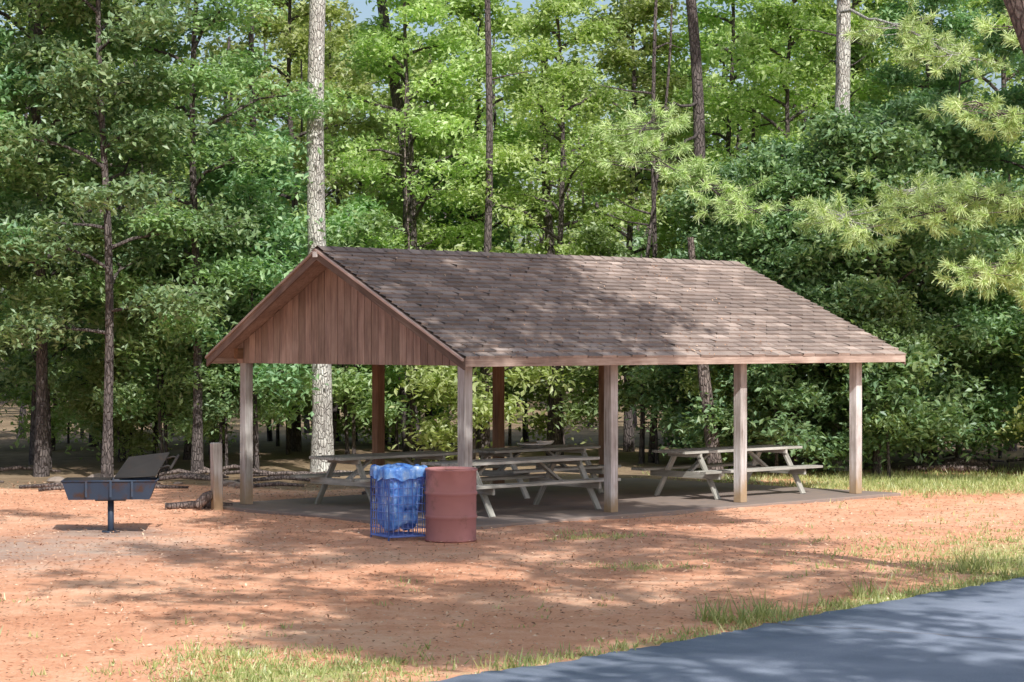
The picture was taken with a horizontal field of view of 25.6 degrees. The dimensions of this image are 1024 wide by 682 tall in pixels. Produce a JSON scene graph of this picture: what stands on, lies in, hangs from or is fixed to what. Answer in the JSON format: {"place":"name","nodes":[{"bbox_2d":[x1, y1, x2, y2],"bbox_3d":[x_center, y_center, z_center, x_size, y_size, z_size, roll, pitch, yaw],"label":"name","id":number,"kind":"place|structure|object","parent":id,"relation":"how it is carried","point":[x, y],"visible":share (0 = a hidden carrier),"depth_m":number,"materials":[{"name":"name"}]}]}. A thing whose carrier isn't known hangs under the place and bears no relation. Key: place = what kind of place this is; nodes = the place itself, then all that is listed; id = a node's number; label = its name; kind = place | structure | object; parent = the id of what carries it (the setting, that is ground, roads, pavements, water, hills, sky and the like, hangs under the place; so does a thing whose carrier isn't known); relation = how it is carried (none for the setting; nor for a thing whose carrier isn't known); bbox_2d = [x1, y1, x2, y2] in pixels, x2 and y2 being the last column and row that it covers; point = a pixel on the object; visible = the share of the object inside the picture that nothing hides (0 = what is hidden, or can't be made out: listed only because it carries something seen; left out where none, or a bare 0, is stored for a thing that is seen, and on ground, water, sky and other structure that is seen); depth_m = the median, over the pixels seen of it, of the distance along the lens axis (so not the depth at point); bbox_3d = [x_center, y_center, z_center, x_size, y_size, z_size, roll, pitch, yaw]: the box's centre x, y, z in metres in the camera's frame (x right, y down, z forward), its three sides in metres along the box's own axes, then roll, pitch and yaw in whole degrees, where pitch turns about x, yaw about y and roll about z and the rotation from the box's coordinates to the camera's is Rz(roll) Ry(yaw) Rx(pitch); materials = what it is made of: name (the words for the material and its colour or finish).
{"place":"outdoors","nodes":[
{"label":"outdoors","id":0,"kind":"place"},
{"bbox_2d":[0,343,1023,681],"bbox_3d":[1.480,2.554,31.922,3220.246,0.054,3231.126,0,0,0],"label":"ground","id":1,"kind":"structure","parent":0,"point":[76,595],"depth_m":25.27,"materials":[{"name":"orange soil"}]},
{"bbox_2d":[0,220,27,412],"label":"sapling","id":2,"kind":"object","parent":1,"relation":"on","point":[2,383],"visible":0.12,"depth_m":46.13,"materials":[{"name":"green plant"}]},
{"bbox_2d":[0,0,64,353],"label":"oak tree","id":3,"kind":"object","parent":1,"relation":"on","point":[18,73],"visible":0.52,"depth_m":40.41,"materials":[{"name":"green plant"}]},
{"bbox_2d":[0,258,98,450],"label":"sapling","id":4,"kind":"object","parent":1,"relation":"on","point":[54,415],"visible":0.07,"depth_m":51.96,"materials":[{"name":"green plant"}]},
{"bbox_2d":[13,340,86,443],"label":"sapling","id":5,"kind":"object","parent":1,"relation":"on","point":[64,428],"visible":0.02,"depth_m":55.72,"materials":[{"name":"green plant"}]},
{"bbox_2d":[0,112,141,468],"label":"sapling","id":6,"kind":"object","parent":1,"relation":"on","point":[20,371],"visible":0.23,"depth_m":44.60,"materials":[{"name":"green plant"}]},
{"bbox_2d":[0,0,172,464],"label":"oak tree","id":7,"kind":"object","parent":1,"relation":"on","point":[33,397],"visible":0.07,"depth_m":46.30,"materials":[{"name":"green plant"}]},
{"bbox_2d":[10,51,171,446],"bbox_3d":[-10.119,-2.369,53.824,4.449,10.061,4.701,0,0,-7],"label":"oak tree","id":8,"kind":"object","parent":1,"relation":"on","point":[90,210],"visible":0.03,"depth_m":54.12,"materials":[{"name":"green plant"}]},
{"bbox_2d":[17,270,173,460],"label":"sapling","id":9,"kind":"object","parent":1,"relation":"on","point":[72,384],"visible":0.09,"depth_m":47.48,"materials":[{"name":"green plant"}]},
{"bbox_2d":[54,339,137,455],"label":"sapling","id":10,"kind":"object","parent":1,"relation":"on","point":[83,421],"visible":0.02,"depth_m":49.60,"materials":[{"name":"green plant"}]},
{"bbox_2d":[0,0,213,476],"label":"oak tree","id":11,"kind":"object","parent":1,"relation":"on","point":[42,289],"visible":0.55,"depth_m":41.61,"materials":[{"name":"green plant"}]},
{"bbox_2d":[54,326,171,461],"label":"sapling","id":12,"kind":"object","parent":1,"relation":"on","point":[139,439],"visible":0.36,"depth_m":46.87,"materials":[{"name":"green plant"}]},
{"bbox_2d":[61,452,179,532],"bbox_3d":[-5.224,2.078,30.107,1.538,1.154,0.623,0,0,-6],"label":"barbecue grill","id":13,"kind":"object","parent":1,"relation":"on","point":[134,478],"visible":0.98,"depth_m":29.90,"materials":[{"name":"black metal"}]},
{"bbox_2d":[86,305,162,456],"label":"sapling","id":14,"kind":"object","parent":1,"relation":"on","point":[148,419],"depth_m":47.62,"materials":[{"name":"green plant"}]},
{"bbox_2d":[42,0,208,217],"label":"oak tree","id":15,"kind":"object","parent":1,"relation":"on","point":[121,65],"visible":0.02,"depth_m":67.35,"materials":[{"name":"green plant"}]},
{"bbox_2d":[0,0,291,477],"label":"oak tree","id":16,"kind":"object","parent":1,"relation":"on","point":[83,69],"visible":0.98,"depth_m":40.28,"materials":[{"name":"green plant"}]},
{"bbox_2d":[47,473,254,488],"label":"rocks","id":17,"kind":"object","parent":1,"relation":"on","point":[229,483],"visible":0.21,"depth_m":40.33,"materials":[{"name":"grey stone"}]},
{"bbox_2d":[81,207,238,471],"bbox_3d":[-6.941,-0.044,43.718,3.359,5.526,3.408,0,0,-40],"label":"sapling","id":18,"kind":"object","parent":1,"relation":"on","point":[130,388],"visible":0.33,"depth_m":43.07,"materials":[{"name":"green plant"}]},
{"bbox_2d":[96,255,223,470],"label":"sapling","id":19,"kind":"object","parent":1,"relation":"on","point":[151,362],"visible":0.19,"depth_m":43.40,"materials":[{"name":"green plant"}]},
{"bbox_2d":[165,490,232,509],"bbox_3d":[-4.754,2.402,34.079,1.017,0.301,0.486,0,0,0],"label":"fallen log","id":20,"kind":"object","parent":1,"relation":"on","point":[203,500],"visible":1,"depth_m":34.09,"materials":[{"name":"brown wood"}]},
{"bbox_2d":[161,357,239,446],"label":"sapling","id":21,"kind":"object","parent":1,"relation":"on","point":[217,434],"visible":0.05,"depth_m":45.16,"materials":[{"name":"green plant"}]},
{"bbox_2d":[44,0,364,471],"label":"oak tree","id":22,"kind":"object","parent":1,"relation":"on","point":[231,70],"visible":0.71,"depth_m":41.71,"materials":[{"name":"green plant"}]},
{"bbox_2d":[210,442,222,509],"bbox_3d":[-4.457,2.092,33.998,0.150,1.120,0.140,-1,1,-29],"label":"wooden post","id":23,"kind":"object","parent":1,"relation":"on","point":[216,471],"visible":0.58,"depth_m":33.94,"materials":[{"name":"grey wood"}]},
{"bbox_2d":[151,254,287,446],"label":"sapling","id":24,"kind":"object","parent":1,"relation":"on","point":[211,374],"visible":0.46,"depth_m":42.76,"materials":[{"name":"green plant"}]},
{"bbox_2d":[159,231,279,470],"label":"sapling","id":25,"kind":"object","parent":1,"relation":"on","point":[209,406],"visible":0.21,"depth_m":42.58,"materials":[{"name":"green plant"}]},
{"bbox_2d":[183,92,273,459],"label":"thin tree trunk","id":26,"kind":"object","parent":1,"relation":"on","point":[187,451],"visible":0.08,"depth_m":48.35,"materials":[{"name":"brown plant"}]},
{"bbox_2d":[133,111,339,407],"bbox_3d":[-5.641,-0.911,44.547,4.632,7.295,4.415,0,0,28],"label":"sapling","id":27,"kind":"object","parent":1,"relation":"on","point":[205,188],"visible":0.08,"depth_m":44.34,"materials":[{"name":"green plant"}]},
{"bbox_2d":[171,192,311,434],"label":"sapling","id":28,"kind":"object","parent":1,"relation":"on","point":[294,415],"visible":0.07,"depth_m":44.69,"materials":[{"name":"green plant"}]},
{"bbox_2d":[148,110,341,468],"bbox_3d":[-4.659,-0.813,42.797,4.292,7.092,4.502,0,0,-20],"label":"sapling","id":29,"kind":"object","parent":1,"relation":"on","point":[248,186],"visible":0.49,"depth_m":42.38,"materials":[{"name":"green plant"}]},
{"bbox_2d":[231,4,267,467],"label":"tree trunk","id":30,"kind":"object","parent":1,"relation":"on","point":[251,37],"visible":0.14,"depth_m":44.00,"materials":[{"name":"brown plant"}]},
{"bbox_2d":[165,0,429,451],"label":"sweetgum tree","id":31,"kind":"object","parent":1,"relation":"on","point":[291,43],"visible":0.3,"depth_m":51.70,"materials":[{"name":"green plant"}]},
{"bbox_2d":[272,199,350,454],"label":"sapling","id":32,"kind":"object","parent":1,"relation":"on","point":[287,428],"visible":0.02,"depth_m":50.15,"materials":[{"name":"green plant"}]},
{"bbox_2d":[306,0,333,471],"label":"pine tree","id":33,"kind":"object","parent":1,"relation":"on","point":[322,442],"visible":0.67,"depth_m":42.84,"materials":[{"name":"grey plant"}]},
{"bbox_2d":[301,364,367,442],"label":"sapling","id":34,"kind":"object","parent":1,"relation":"on","point":[339,428],"visible":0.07,"depth_m":54.30,"materials":[{"name":"green plant"}]},
{"bbox_2d":[249,0,420,440],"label":"oak tree","id":35,"kind":"object","parent":1,"relation":"on","point":[344,30],"visible":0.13,"depth_m":56.27,"materials":[{"name":"green plant"}]},
{"bbox_2d":[271,9,421,210],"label":"oak tree","id":36,"kind":"object","parent":1,"relation":"on","point":[342,82],"visible":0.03,"depth_m":66.61,"materials":[{"name":"green plant"}]},
{"bbox_2d":[276,183,420,453],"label":"sapling","id":37,"kind":"object","parent":1,"relation":"on","point":[360,206],"visible":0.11,"depth_m":47.76,"materials":[{"name":"green plant"}]},
{"bbox_2d":[295,200,421,464],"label":"sapling","id":38,"kind":"object","parent":1,"relation":"on","point":[348,386],"visible":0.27,"depth_m":46.01,"materials":[{"name":"green plant"}]},
{"bbox_2d":[332,133,397,450],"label":"thin tree trunk","id":39,"kind":"object","parent":1,"relation":"on","point":[334,409],"visible":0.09,"depth_m":52.23,"materials":[{"name":"brown plant"}]},
{"bbox_2d":[338,368,420,440],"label":"sapling","id":40,"kind":"object","parent":1,"relation":"on","point":[357,430],"visible":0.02,"depth_m":56.32,"materials":[{"name":"green plant"}]},
{"bbox_2d":[337,364,452,449],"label":"sapling","id":41,"kind":"object","parent":1,"relation":"on","point":[396,425],"visible":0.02,"depth_m":52.48,"materials":[{"name":"green plant"}]},
{"bbox_2d":[340,364,454,444],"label":"sapling","id":42,"kind":"object","parent":1,"relation":"on","point":[369,426],"visible":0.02,"depth_m":54.75,"materials":[{"name":"green plant"}]},
{"bbox_2d":[370,463,426,540],"bbox_3d":[-1.453,2.065,29.105,0.695,0.981,0.693,0,0,-28],"label":"trash basket","id":43,"kind":"object","parent":1,"relation":"on","point":[399,487],"visible":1,"depth_m":28.91,"materials":[{"name":"blue metal"}]},
{"bbox_2d":[377,0,423,451],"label":"tree trunk","id":44,"kind":"object","parent":1,"relation":"on","point":[397,102],"visible":0.12,"depth_m":50.34,"materials":[{"name":"brown plant"}]},
{"bbox_2d":[271,0,540,457],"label":"sweetgum tree","id":45,"kind":"object","parent":1,"relation":"on","point":[373,40],"visible":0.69,"depth_m":48.62,"materials":[{"name":"green plant"}]},
{"bbox_2d":[401,84,425,461],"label":"thin tree trunk","id":46,"kind":"object","parent":1,"relation":"on","point":[412,395],"visible":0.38,"depth_m":47.66,"materials":[{"name":"brown plant"}]},
{"bbox_2d":[325,25,525,443],"bbox_3d":[-2.167,-2.592,55.639,4.814,10.489,4.596,0,0,-13],"label":"oak tree","id":47,"kind":"object","parent":1,"relation":"on","point":[388,94],"visible":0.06,"depth_m":55.49,"materials":[{"name":"green plant"}]},
{"bbox_2d":[370,25,493,412],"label":"oak tree","id":48,"kind":"object","parent":1,"relation":"on","point":[412,32],"visible":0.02,"depth_m":79.49,"materials":[{"name":"green plant"}]},
{"bbox_2d":[424,466,477,542],"bbox_3d":[-0.782,2.093,28.895,0.686,0.926,0.686,0,1,-23],"label":"metal barrel","id":49,"kind":"object","parent":1,"relation":"on","point":[450,515],"visible":0.99,"depth_m":28.61,"materials":[{"name":"paint"}]},
{"bbox_2d":[386,134,539,400],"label":"sapling","id":50,"kind":"object","parent":1,"relation":"on","point":[504,233],"visible":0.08,"depth_m":50.88,"materials":[{"name":"green plant"}]},
{"bbox_2d":[415,92,544,413],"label":"oak tree","id":51,"kind":"object","parent":1,"relation":"on","point":[524,232],"visible":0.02,"depth_m":70.10,"materials":[{"name":"green plant"}]},
{"bbox_2d":[385,240,584,461],"bbox_3d":[-0.877,0.333,45.473,3.782,4.810,4.390,0,0,34],"label":"sapling","id":52,"kind":"object","parent":1,"relation":"on","point":[441,376],"visible":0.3,"depth_m":45.18,"materials":[{"name":"green plant"}]},
{"bbox_2d":[369,0,613,448],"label":"sweetgum tree","id":53,"kind":"object","parent":1,"relation":"on","point":[475,12],"visible":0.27,"depth_m":50.50,"materials":[{"name":"green plant"}]},
{"bbox_2d":[441,251,541,419],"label":"sapling","id":54,"kind":"object","parent":1,"relation":"on","point":[506,389],"visible":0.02,"depth_m":53.13,"materials":[{"name":"green plant"}]},
{"bbox_2d":[479,0,535,458],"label":"tree trunk","id":55,"kind":"object","parent":1,"relation":"on","point":[484,438],"visible":0.66,"depth_m":46.91,"materials":[{"name":"brown plant"}]},
{"bbox_2d":[492,37,528,441],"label":"thin tree trunk","id":56,"kind":"object","parent":1,"relation":"on","point":[525,436],"visible":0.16,"depth_m":55.38,"materials":[{"name":"brown plant"}]},
{"bbox_2d":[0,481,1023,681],"bbox_3d":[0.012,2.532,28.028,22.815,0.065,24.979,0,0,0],"label":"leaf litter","id":57,"kind":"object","parent":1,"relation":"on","point":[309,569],"visible":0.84,"depth_m":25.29,"materials":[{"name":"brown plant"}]},
{"bbox_2d":[0,0,1023,407],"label":"distant trees","id":58,"kind":"object","parent":1,"relation":"on","point":[594,118],"visible":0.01,"depth_m":92.07,"materials":[{"name":"green plant"}]},
{"bbox_2d":[0,449,1023,493],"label":"fallen branches","id":59,"kind":"object","parent":1,"relation":"on","point":[203,475],"visible":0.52,"depth_m":41.10,"materials":[{"name":"brown wood"}]},
{"bbox_2d":[540,0,559,455],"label":"tree trunk","id":60,"kind":"object","parent":1,"relation":"on","point":[548,222],"visible":0.24,"depth_m":49.88,"materials":[{"name":"brown plant"}]},
{"bbox_2d":[205,245,905,529],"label":"picnic pavilion","id":61,"kind":"structure","parent":1,"relation":"on","point":[378,309],"depth_m":33.86,"materials":[{"name":"wood"}]},
{"bbox_2d":[291,451,481,508],"bbox_3d":[-1.930,2.124,34.642,2.528,0.771,1.636,0,0,-45],"label":"picnic table","id":62,"kind":"object","parent":61,"relation":"on","point":[326,479],"visible":0.73,"depth_m":34.28,"materials":[{"name":"grey wood"}]},
{"bbox_2d":[421,455,620,517],"bbox_3d":[0.008,2.126,33.174,2.931,0.771,1.636,0,0,-43],"label":"picnic table","id":63,"kind":"object","parent":61,"relation":"on","point":[543,480],"visible":0.78,"depth_m":33.32,"materials":[{"name":"grey wood"}]},
{"bbox_2d":[472,444,620,498],"bbox_3d":[0.339,2.124,36.806,1.636,0.768,2.543,0,0,45],"label":"picnic table","id":64,"kind":"object","parent":61,"relation":"on","point":[589,467],"visible":0.72,"depth_m":36.48,"materials":[{"name":"grey wood"}]},
{"bbox_2d":[631,445,822,499],"bbox_3d":[3.518,2.123,36.660,2.830,0.770,1.636,0,0,-42],"label":"picnic table","id":65,"kind":"object","parent":61,"relation":"on","point":[666,472],"visible":0.97,"depth_m":36.35,"materials":[{"name":"grey wood"}]},
{"bbox_2d":[438,0,677,454],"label":"sweetgum tree","id":66,"kind":"object","parent":1,"relation":"on","point":[565,75],"visible":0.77,"depth_m":48.08,"materials":[{"name":"green plant"}]},
{"bbox_2d":[495,65,626,246],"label":"oak tree","id":67,"kind":"object","parent":1,"relation":"on","point":[555,158],"visible":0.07,"depth_m":80.30,"materials":[{"name":"green plant"}]},
{"bbox_2d":[506,366,623,444],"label":"sapling","id":68,"kind":"object","parent":1,"relation":"on","point":[539,420],"visible":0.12,"depth_m":53.37,"materials":[{"name":"green plant"}]},
{"bbox_2d":[541,214,659,432],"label":"sapling","id":69,"kind":"object","parent":1,"relation":"on","point":[580,409],"visible":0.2,"depth_m":47.06,"materials":[{"name":"green plant"}]},
{"bbox_2d":[555,89,681,427],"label":"oak tree","id":70,"kind":"object","parent":1,"relation":"on","point":[639,239],"visible":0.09,"depth_m":65.98,"materials":[{"name":"green plant"}]},
{"bbox_2d":[513,0,735,451],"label":"sweetgum tree","id":71,"kind":"object","parent":1,"relation":"on","point":[640,12],"visible":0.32,"depth_m":51.75,"materials":[{"name":"green plant"}]},
{"bbox_2d":[592,4,672,463],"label":"thin tree trunk","id":72,"kind":"object","parent":1,"relation":"on","point":[641,459],"visible":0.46,"depth_m":46.66,"materials":[{"name":"brown plant"}]},
{"bbox_2d":[600,0,680,462],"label":"thin tree trunk","id":73,"kind":"object","parent":1,"relation":"on","point":[651,458],"visible":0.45,"depth_m":46.65,"materials":[{"name":"brown plant"}]},
{"bbox_2d":[588,238,713,463],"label":"sapling","id":74,"kind":"object","parent":1,"relation":"on","point":[632,399],"visible":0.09,"depth_m":46.46,"materials":[{"name":"green plant"}]},
{"bbox_2d":[619,11,782,257],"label":"oak tree","id":75,"kind":"object","parent":1,"relation":"on","point":[712,65],"visible":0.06,"depth_m":56.70,"materials":[{"name":"green plant"}]},
{"bbox_2d":[687,237,724,475],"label":"tree trunk","id":76,"kind":"object","parent":1,"relation":"on","point":[704,379],"visible":0.41,"depth_m":42.41,"materials":[{"name":"brown plant"}]},
{"bbox_2d":[595,156,829,462],"bbox_3d":[4.320,-0.500,45.474,5.109,6.346,5.367,0,0,-19],"label":"oak tree","id":77,"kind":"object","parent":1,"relation":"on","point":[704,232],"visible":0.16,"depth_m":45.13,"materials":[{"name":"green plant"}]},
{"bbox_2d":[590,0,835,462],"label":"pine tree","id":78,"kind":"object","parent":1,"relation":"on","point":[643,132],"visible":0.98,"depth_m":43.11,"materials":[{"name":"green plant"}]},
{"bbox_2d":[609,0,855,248],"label":"oak tree","id":79,"kind":"object","parent":1,"relation":"on","point":[711,20],"visible":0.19,"depth_m":52.31,"materials":[{"name":"green plant"}]},
{"bbox_2d":[667,364,801,473],"bbox_3d":[4.225,1.195,43.542,2.681,2.937,2.310,0,0,37],"label":"shrub","id":80,"kind":"object","parent":1,"relation":"on","point":[728,455],"visible":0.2,"depth_m":43.35,"materials":[{"name":"green plant"}]},
{"bbox_2d":[710,198,857,475],"bbox_3d":[5.224,-0.028,42.432,3.450,5.434,3.289,0,0,39],"label":"shrub","id":81,"kind":"object","parent":1,"relation":"on","point":[759,236],"visible":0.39,"depth_m":42.09,"materials":[{"name":"green plant"}]},
{"bbox_2d":[621,133,948,472],"bbox_3d":[5.325,-0.678,43.071,5.682,6.719,5.410,0,0,43],"label":"oak tree","id":82,"kind":"object","parent":1,"relation":"on","point":[773,163],"visible":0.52,"depth_m":42.46,"materials":[{"name":"green plant"}]},
{"bbox_2d":[675,0,895,456],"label":"oak tree","id":83,"kind":"object","parent":1,"relation":"on","point":[770,16],"visible":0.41,"depth_m":49.04,"materials":[{"name":"green plant"}]},
{"bbox_2d":[793,0,904,253],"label":"oak tree","id":84,"kind":"object","parent":1,"relation":"on","point":[858,52],"visible":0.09,"depth_m":52.69,"materials":[{"name":"green plant"}]},
{"bbox_2d":[746,0,1002,207],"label":"oak tree","id":85,"kind":"object","parent":1,"relation":"on","point":[830,13],"visible":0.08,"depth_m":52.50,"materials":[{"name":"green plant"}]},
{"bbox_2d":[813,268,944,476],"bbox_3d":[6.831,0.659,41.823,2.485,4.029,2.449,0,0,21],"label":"shrub","id":86,"kind":"object","parent":1,"relation":"on","point":[901,313],"visible":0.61,"depth_m":41.44,"materials":[{"name":"green plant"}]},
{"bbox_2d":[747,89,1023,475],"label":"oak tree","id":87,"kind":"object","parent":1,"relation":"on","point":[865,140],"visible":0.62,"depth_m":41.89,"materials":[{"name":"green plant"}]},
{"bbox_2d":[788,0,1023,470],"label":"pine tree","id":88,"kind":"object","parent":1,"relation":"on","point":[844,35],"visible":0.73,"depth_m":41.03,"materials":[{"name":"green plant"}]},
{"bbox_2d":[818,87,1023,466],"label":"oak tree","id":89,"kind":"object","parent":1,"relation":"on","point":[951,143],"visible":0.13,"depth_m":44.03,"materials":[{"name":"green plant"}]},
{"bbox_2d":[845,8,1023,313],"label":"pine tree","id":90,"kind":"object","parent":1,"relation":"on","point":[1009,125],"visible":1,"depth_m":38.22,"materials":[{"name":"green plant"}]},
{"bbox_2d":[850,0,1023,460],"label":"oak tree","id":91,"kind":"object","parent":1,"relation":"on","point":[891,75],"visible":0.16,"depth_m":47.75,"materials":[{"name":"green plant"}]},
{"bbox_2d":[904,459,994,471],"bbox_3d":[8.500,2.410,43.768,1.739,0.250,0.382,0,0,10],"label":"fallen log","id":92,"kind":"object","parent":1,"relation":"on","point":[963,465],"visible":0.97,"depth_m":43.68,"materials":[{"name":"brown wood"}]},
{"bbox_2d":[899,0,1023,450],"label":"oak tree","id":93,"kind":"object","parent":1,"relation":"on","point":[1002,21],"visible":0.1,"depth_m":51.72,"materials":[{"name":"green plant"}]},
{"bbox_2d":[913,0,1023,457],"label":"oak tree","id":94,"kind":"object","parent":1,"relation":"on","point":[1014,95],"visible":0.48,"depth_m":44.32,"materials":[{"name":"green plant"}]},
{"bbox_2d":[941,286,1023,469],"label":"sapling","id":95,"kind":"object","parent":1,"relation":"on","point":[1016,379],"visible":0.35,"depth_m":44.24,"materials":[{"name":"green plant"}]},
{"bbox_2d":[967,12,1023,208],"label":"oak tree","id":96,"kind":"object","parent":1,"relation":"on","point":[1008,73],"depth_m":68.97,"materials":[{"name":"green plant"}]},
{"bbox_2d":[994,346,1023,440],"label":"shrub","id":97,"kind":"object","parent":1,"relation":"on","point":[1020,426],"visible":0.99,"depth_m":42.15,"materials":[{"name":"green plant"}]},
{"bbox_2d":[1003,0,1023,53],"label":"pine tree","id":98,"kind":"object","parent":1,"relation":"on","point":[1015,9],"visible":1,"depth_m":22.04,"materials":[{"name":"brown plant"}]},
{"bbox_2d":[0,462,1023,681],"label":"grass","id":99,"kind":"structure","parent":0,"point":[965,560],"depth_m":22.23,"materials":[{"name":"green plant"}]},
{"bbox_2d":[0,0,1023,339],"label":"sky","id":100,"kind":"structure","parent":0,"point":[366,10],"materials":[{"name":"white"}]},
{"bbox_2d":[517,440,553,447],"bbox_3d":[0.387,1.683,36.813,0.610,0.105,0.530,0,0,0],"label":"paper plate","id":101,"kind":"object","parent":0,"point":[539,443],"visible":1,"depth_m":36.77,"materials":[{"name":"white paper"}]},
{"bbox_2d":[429,576,1023,681],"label":"asphalt road","id":102,"kind":"structure","parent":0,"point":[971,634],"depth_m":18.34,"materials":[{"name":"grey asphalt"}]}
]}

